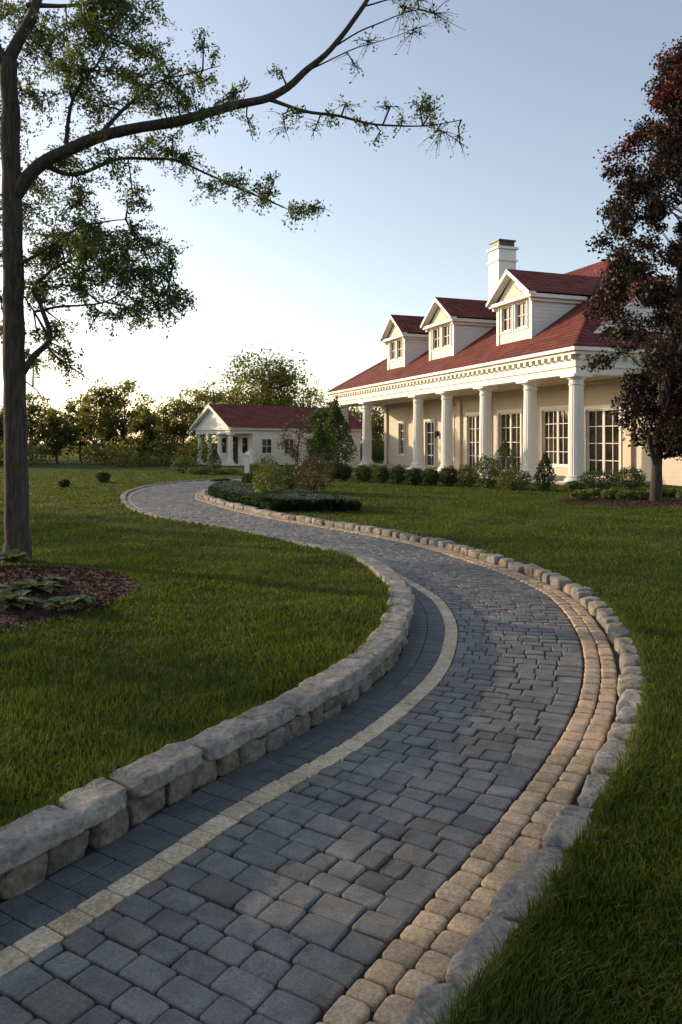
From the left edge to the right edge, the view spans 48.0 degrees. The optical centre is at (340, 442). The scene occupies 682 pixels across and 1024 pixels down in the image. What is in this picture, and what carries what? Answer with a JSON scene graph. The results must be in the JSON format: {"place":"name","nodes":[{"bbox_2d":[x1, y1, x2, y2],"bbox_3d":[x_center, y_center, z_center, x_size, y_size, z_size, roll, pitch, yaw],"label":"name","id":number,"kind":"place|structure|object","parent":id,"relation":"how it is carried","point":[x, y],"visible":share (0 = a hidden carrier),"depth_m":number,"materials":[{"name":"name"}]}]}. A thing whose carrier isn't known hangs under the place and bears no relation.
{"place":"outdoors","nodes":[
{"label":"outdoors","id":0,"kind":"place"},
{"bbox_2d":[0,473,620,1023],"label":"paved driveway","id":1,"kind":"structure","parent":0,"point":[358,861],"depth_m":3.06,"materials":[{"name":"stone"}]},
{"bbox_2d":[0,621,410,901],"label":"wall course","id":2,"kind":"object","parent":1,"relation":"on","point":[136,812],"depth_m":3.39,"materials":[{"name":"grey stone"}]},
{"bbox_2d":[0,473,414,873],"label":"cap course","id":3,"kind":"object","parent":2,"relation":"on","point":[29,836],"visible":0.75,"depth_m":3.63,"materials":[{"name":"stone"}]},
{"bbox_2d":[0,443,681,1023],"bbox_3d":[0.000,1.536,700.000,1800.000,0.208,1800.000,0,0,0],"label":"lawn ground","id":4,"kind":"structure","parent":0,"point":[62,465],"depth_m":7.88,"materials":[{"name":"green plant"}]},
{"bbox_2d":[58,479,70,487],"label":"shrub","id":5,"kind":"object","parent":4,"relation":"on","point":[62,483],"visible":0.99,"depth_m":26.57,"materials":[{"name":"green plant"}]},
{"bbox_2d":[0,564,156,630],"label":"mulch bed","id":6,"kind":"object","parent":4,"relation":"on","point":[97,586],"visible":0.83,"depth_m":7.38,"materials":[{"name":"brown wood"}]},
{"bbox_2d":[0,583,8,590],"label":"hosta plant","id":7,"kind":"object","parent":6,"relation":"on","point":[3,585],"visible":0.24,"depth_m":6.96,"materials":[{"name":"green plant"}]},
{"bbox_2d":[0,549,30,562],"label":"hosta plant","id":8,"kind":"object","parent":6,"relation":"on","point":[12,556],"visible":1,"depth_m":9.17,"materials":[{"name":"green plant"}]},
{"bbox_2d":[5,581,35,591],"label":"hosta plant","id":9,"kind":"object","parent":6,"relation":"on","point":[18,585],"visible":0.47,"depth_m":7.17,"materials":[{"name":"green plant"}]},
{"bbox_2d":[0,590,46,610],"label":"hosta plant","id":10,"kind":"object","parent":6,"relation":"on","point":[8,598],"visible":0.92,"depth_m":6.54,"materials":[{"name":"green plant"}]},
{"bbox_2d":[21,578,65,592],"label":"hosta plant","id":11,"kind":"object","parent":6,"relation":"on","point":[45,585],"visible":0.97,"depth_m":7.19,"materials":[{"name":"green plant"}]},
{"bbox_2d":[42,574,69,583],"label":"hosta plant","id":12,"kind":"object","parent":6,"relation":"on","point":[52,577],"visible":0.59,"depth_m":7.62,"materials":[{"name":"green plant"}]},
{"bbox_2d":[42,596,92,610],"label":"hosta plant","id":13,"kind":"object","parent":6,"relation":"on","point":[66,603],"visible":1,"depth_m":6.48,"materials":[{"name":"green plant"}]},
{"bbox_2d":[68,595,93,603],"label":"hosta plant","id":14,"kind":"object","parent":6,"relation":"on","point":[82,601],"visible":0.29,"depth_m":6.70,"materials":[{"name":"green plant"}]},
{"bbox_2d":[0,0,470,562],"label":"honey locust tree","id":15,"kind":"object","parent":6,"relation":"in","point":[88,244],"visible":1,"depth_m":9.58,"materials":[{"name":"green plant"}]},
{"bbox_2d":[95,471,110,482],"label":"shrub","id":16,"kind":"object","parent":4,"relation":"on","point":[102,476],"visible":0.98,"depth_m":30.02,"materials":[{"name":"green plant"}]},
{"bbox_2d":[170,457,195,472],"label":"shrub","id":17,"kind":"object","parent":4,"relation":"on","point":[176,463],"visible":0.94,"depth_m":38.94,"materials":[{"name":"green plant"}]},
{"bbox_2d":[0,341,383,466],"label":"distant tree line","id":18,"kind":"object","parent":4,"relation":"on","point":[56,435],"visible":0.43,"depth_m":62.92,"materials":[{"name":"green plant"}]},
{"bbox_2d":[184,467,212,473],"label":"shrub","id":19,"kind":"object","parent":4,"relation":"on","point":[196,470],"visible":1,"depth_m":38.04,"materials":[{"name":"green plant"}]},
{"bbox_2d":[206,448,222,471],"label":"shrub","id":20,"kind":"object","parent":4,"relation":"on","point":[214,455],"visible":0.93,"depth_m":40.77,"materials":[{"name":"green plant"}]},
{"bbox_2d":[207,477,231,480],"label":"shrub","id":21,"kind":"object","parent":4,"relation":"on","point":[218,479],"visible":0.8,"depth_m":31.48,"materials":[{"name":"green plant"}]},
{"bbox_2d":[211,467,240,474],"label":"shrub","id":22,"kind":"object","parent":4,"relation":"on","point":[220,471],"visible":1,"depth_m":38.05,"materials":[{"name":"green plant"}]},
{"bbox_2d":[243,452,250,475],"bbox_3d":[-4.423,1.000,36.078,0.320,1.200,0.320,0,0,0],"label":"gate post","id":23,"kind":"object","parent":4,"relation":"on","point":[246,462],"visible":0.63,"depth_m":35.97,"materials":[{"name":"white paint"}]},
{"bbox_2d":[240,472,256,482],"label":"shrub","id":24,"kind":"object","parent":4,"relation":"on","point":[246,478],"visible":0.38,"depth_m":24.71,"materials":[{"name":"green plant"}]},
{"bbox_2d":[243,463,263,472],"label":"shrub","id":25,"kind":"object","parent":4,"relation":"on","point":[251,464],"visible":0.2,"depth_m":38.23,"materials":[{"name":"green plant"}]},
{"bbox_2d":[249,454,279,480],"bbox_3d":[-2.830,1.026,28.764,1.158,1.166,1.103,0,0,9],"label":"shrub","id":26,"kind":"object","parent":4,"relation":"on","point":[262,461],"visible":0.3,"depth_m":28.66,"materials":[{"name":"green plant"}]},
{"bbox_2d":[250,459,288,492],"bbox_3d":[-1.819,1.012,19.749,0.964,1.188,0.968,0,0,-45],"label":"shrub","id":27,"kind":"object","parent":4,"relation":"on","point":[262,475],"visible":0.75,"depth_m":19.66,"materials":[{"name":"green plant"}]},
{"bbox_2d":[189,404,362,465],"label":"outbuilding","id":28,"kind":"structure","parent":4,"relation":"on","point":[254,424],"depth_m":54.37,"materials":[{"name":"white paint"}]},
{"bbox_2d":[222,437,337,463],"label":"window glass","id":29,"kind":"object","parent":28,"relation":"attached to","point":[244,447],"visible":0.56,"depth_m":54.65,"materials":[{"name":"black glass"}]},
{"bbox_2d":[261,438,339,453],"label":"window frames","id":30,"kind":"structure","parent":28,"relation":"attached to","point":[284,448],"depth_m":53.86,"materials":[{"name":"white wood"}]},
{"bbox_2d":[207,480,361,511],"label":"low clipped hedge","id":31,"kind":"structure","parent":4,"relation":"on","point":[235,491],"depth_m":17.58,"materials":[{"name":"green plant"}]},
{"bbox_2d":[279,463,304,490],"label":"shrub","id":32,"kind":"object","parent":4,"relation":"on","point":[291,487],"visible":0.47,"depth_m":24.71,"materials":[{"name":"green plant"}]},
{"bbox_2d":[275,410,314,466],"bbox_3d":[-2.023,0.086,34.015,1.863,3.049,2.109,0,0,0],"label":"red bud tree","id":33,"kind":"object","parent":4,"relation":"on","point":[295,454],"visible":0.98,"depth_m":33.95,"materials":[{"name":"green plant"}]},
{"bbox_2d":[288,454,334,492],"bbox_3d":[-0.906,0.964,23.535,1.471,1.266,1.518,0,0,0],"label":"shrub","id":34,"kind":"object","parent":4,"relation":"on","point":[315,480],"visible":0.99,"depth_m":23.44,"materials":[{"name":"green plant"}]},
{"bbox_2d":[305,421,335,477],"bbox_3d":[-0.962,0.326,34.462,1.506,2.633,1.525,0,0,-29],"label":"conifer tree","id":35,"kind":"object","parent":4,"relation":"on","point":[319,438],"visible":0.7,"depth_m":34.27,"materials":[{"name":"green plant"}]},
{"bbox_2d":[301,397,345,455],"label":"garden tree","id":36,"kind":"object","parent":4,"relation":"on","point":[315,416],"visible":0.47,"depth_m":47.66,"materials":[{"name":"green plant"}]},
{"bbox_2d":[324,459,341,479],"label":"shrub","id":37,"kind":"object","parent":4,"relation":"on","point":[335,464],"visible":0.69,"depth_m":31.57,"materials":[{"name":"green plant"}]},
{"bbox_2d":[314,396,358,470],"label":"conifer tree","id":38,"kind":"object","parent":4,"relation":"on","point":[335,415],"visible":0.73,"depth_m":42.68,"materials":[{"name":"green plant"}]},
{"bbox_2d":[335,463,352,480],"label":"shrub","id":39,"kind":"object","parent":4,"relation":"on","point":[344,473],"visible":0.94,"depth_m":31.56,"materials":[{"name":"green plant"}]},
{"bbox_2d":[352,465,372,481],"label":"shrub","id":40,"kind":"object","parent":4,"relation":"on","point":[362,474],"visible":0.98,"depth_m":30.51,"materials":[{"name":"green plant"}]},
{"bbox_2d":[365,463,380,476],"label":"shrub","id":41,"kind":"object","parent":4,"relation":"on","point":[373,466],"visible":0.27,"depth_m":35.20,"materials":[{"name":"green plant"}]},
{"bbox_2d":[372,465,389,483],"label":"shrub","id":42,"kind":"object","parent":4,"relation":"on","point":[383,476],"visible":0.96,"depth_m":29.52,"materials":[{"name":"green plant"}]},
{"bbox_2d":[388,464,405,483],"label":"shrub","id":43,"kind":"object","parent":4,"relation":"on","point":[396,476],"visible":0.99,"depth_m":29.04,"materials":[{"name":"green plant"}]},
{"bbox_2d":[404,467,422,484],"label":"shrub","id":44,"kind":"object","parent":4,"relation":"on","point":[416,478],"visible":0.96,"depth_m":28.57,"materials":[{"name":"green plant"}]},
{"bbox_2d":[202,474,648,1023],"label":"stone curb","id":45,"kind":"structure","parent":4,"relation":"on","point":[568,820],"depth_m":3.36,"materials":[{"name":"stone"}]},
{"bbox_2d":[420,468,439,485],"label":"shrub","id":46,"kind":"object","parent":4,"relation":"on","point":[429,474],"visible":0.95,"depth_m":28.14,"materials":[{"name":"green plant"}]},
{"bbox_2d":[438,465,458,485],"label":"shrub","id":47,"kind":"object","parent":4,"relation":"on","point":[448,476],"visible":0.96,"depth_m":27.73,"materials":[{"name":"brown plant"}]},
{"bbox_2d":[455,464,477,486],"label":"shrub","id":48,"kind":"object","parent":4,"relation":"on","point":[463,476],"visible":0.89,"depth_m":27.31,"materials":[{"name":"green plant"}]},
{"bbox_2d":[471,454,501,488],"bbox_3d":[5.001,0.991,26.269,1.091,1.214,1.102,0,0,0],"label":"shrub","id":49,"kind":"object","parent":4,"relation":"on","point":[488,482],"visible":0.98,"depth_m":26.17,"materials":[{"name":"green plant"}]},
{"bbox_2d":[347,463,650,484],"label":"porch floor","id":50,"kind":"structure","parent":4,"relation":"on","point":[557,477],"depth_m":33.54,"materials":[{"name":"stone"}]},
{"bbox_2d":[338,373,592,482],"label":"columns","id":51,"kind":"structure","parent":50,"relation":"on","point":[576,449],"depth_m":34.63,"materials":[{"name":"white paint"}]},
{"bbox_2d":[486,439,520,480],"bbox_3d":[6.731,0.733,31.691,1.436,1.766,1.364,0,0,0],"label":"shrub","id":52,"kind":"object","parent":4,"relation":"on","point":[502,450],"visible":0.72,"depth_m":31.64,"materials":[{"name":"green plant"}]},
{"bbox_2d":[495,467,533,488],"bbox_3d":[5.826,1.210,25.569,1.248,0.790,1.190,0,0,19],"label":"shrub","id":53,"kind":"object","parent":4,"relation":"on","point":[510,473],"visible":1,"depth_m":25.38,"materials":[{"name":"green plant"}]},
{"bbox_2d":[388,375,681,485],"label":"walls","id":54,"kind":"structure","parent":4,"relation":"on","point":[599,394],"depth_m":38.27,"materials":[{"name":"beige paint"}]},
{"bbox_2d":[327,346,651,406],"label":"entablature","id":55,"kind":"structure","parent":54,"relation":"on","point":[550,367],"depth_m":33.80,"materials":[{"name":"white paint"}]},
{"bbox_2d":[327,259,680,392],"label":"roof","id":56,"kind":"structure","parent":54,"relation":"on","point":[572,327],"depth_m":34.83,"materials":[{"name":"red"}]},
{"bbox_2d":[486,239,518,297],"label":"chimney","id":57,"kind":"object","parent":56,"relation":"on","point":[502,255],"visible":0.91,"depth_m":47.78,"materials":[{"name":"white brick"}]},
{"bbox_2d":[380,269,673,369],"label":"dormer walls","id":58,"kind":"structure","parent":56,"relation":"on","point":[545,310],"depth_m":35.56,"materials":[{"name":"white wood"}]},
{"bbox_2d":[382,269,657,337],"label":"dormer roofs","id":59,"kind":"structure","parent":58,"relation":"on","point":[553,283],"depth_m":35.30,"materials":[{"name":"red tile"}]},
{"bbox_2d":[389,299,621,478],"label":"window frames","id":60,"kind":"structure","parent":54,"relation":"on","point":[563,408],"depth_m":35.87,"materials":[{"name":"white wood"}]},
{"bbox_2d":[392,303,618,475],"bbox_3d":[7.630,-2.370,38.103,2.150,7.660,27.200,0,0,-20],"label":"window glass","id":61,"kind":"object","parent":60,"relation":"in","point":[506,423],"visible":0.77,"depth_m":35.06,"materials":[{"name":"black glass"}]},
{"bbox_2d":[383,376,649,478],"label":"pilasters","id":62,"kind":"object","parent":54,"relation":"attached to","point":[628,456],"visible":0.3,"depth_m":43.09,"materials":[{"name":"beige paint"}]},
{"bbox_2d":[533,451,556,489],"bbox_3d":[6.708,0.935,25.209,0.759,1.333,0.794,0,0,23],"label":"shrub","id":63,"kind":"object","parent":4,"relation":"on","point":[544,475],"visible":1,"depth_m":25.12,"materials":[{"name":"green plant"}]},
{"bbox_2d":[561,480,585,492],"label":"shrub","id":64,"kind":"object","parent":4,"relation":"on","point":[570,486],"visible":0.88,"depth_m":24.06,"materials":[{"name":"green plant"}]},
{"bbox_2d":[576,468,618,489],"bbox_3d":[8.498,1.228,25.205,1.391,0.777,1.274,0,0,0],"label":"shrub","id":65,"kind":"object","parent":4,"relation":"on","point":[590,484],"visible":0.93,"depth_m":24.99,"materials":[{"name":"green plant"}]},
{"bbox_2d":[554,497,681,507],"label":"mulch bed","id":66,"kind":"object","parent":4,"relation":"on","point":[668,502],"visible":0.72,"depth_m":19.67,"materials":[{"name":"brown soil"}]},
{"bbox_2d":[569,489,592,499],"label":"hosta plant","id":67,"kind":"object","parent":66,"relation":"on","point":[581,494],"visible":0.94,"depth_m":20.93,"materials":[{"name":"green plant"}]},
{"bbox_2d":[587,487,600,498],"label":"hosta plant","id":68,"kind":"object","parent":66,"relation":"on","point":[595,493],"visible":0.68,"depth_m":21.63,"materials":[{"name":"green plant"}]},
{"bbox_2d":[599,487,617,498],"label":"hosta plant","id":69,"kind":"object","parent":66,"relation":"on","point":[607,494],"visible":0.88,"depth_m":21.12,"materials":[{"name":"green plant"}]},
{"bbox_2d":[614,490,636,499],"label":"hosta plant","id":70,"kind":"object","parent":66,"relation":"on","point":[624,494],"visible":0.89,"depth_m":20.66,"materials":[{"name":"green plant"}]},
{"bbox_2d":[630,490,649,499],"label":"hosta plant","id":71,"kind":"object","parent":66,"relation":"on","point":[642,495],"visible":0.88,"depth_m":20.56,"materials":[{"name":"green plant"}]},
{"bbox_2d":[663,487,679,497],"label":"hosta plant","id":72,"kind":"object","parent":66,"relation":"on","point":[670,492],"visible":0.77,"depth_m":21.53,"materials":[{"name":"green plant"}]},
{"bbox_2d":[675,490,681,497],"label":"hosta plant","id":73,"kind":"object","parent":66,"relation":"on","point":[678,494],"visible":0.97,"depth_m":20.92,"materials":[{"name":"green plant"}]},
{"bbox_2d":[580,36,681,501],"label":"purple leaf tree","id":74,"kind":"object","parent":4,"relation":"on","point":[664,415],"visible":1,"depth_m":19.95,"materials":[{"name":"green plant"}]},
{"bbox_2d":[615,466,646,489],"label":"shrub","id":75,"kind":"object","parent":4,"relation":"on","point":[624,480],"visible":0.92,"depth_m":25.74,"materials":[{"name":"green plant"}]},
{"bbox_2d":[0,0,681,442],"label":"sky","id":76,"kind":"structure","parent":0,"point":[537,87],"materials":[{"name":"blue"}]}
]}

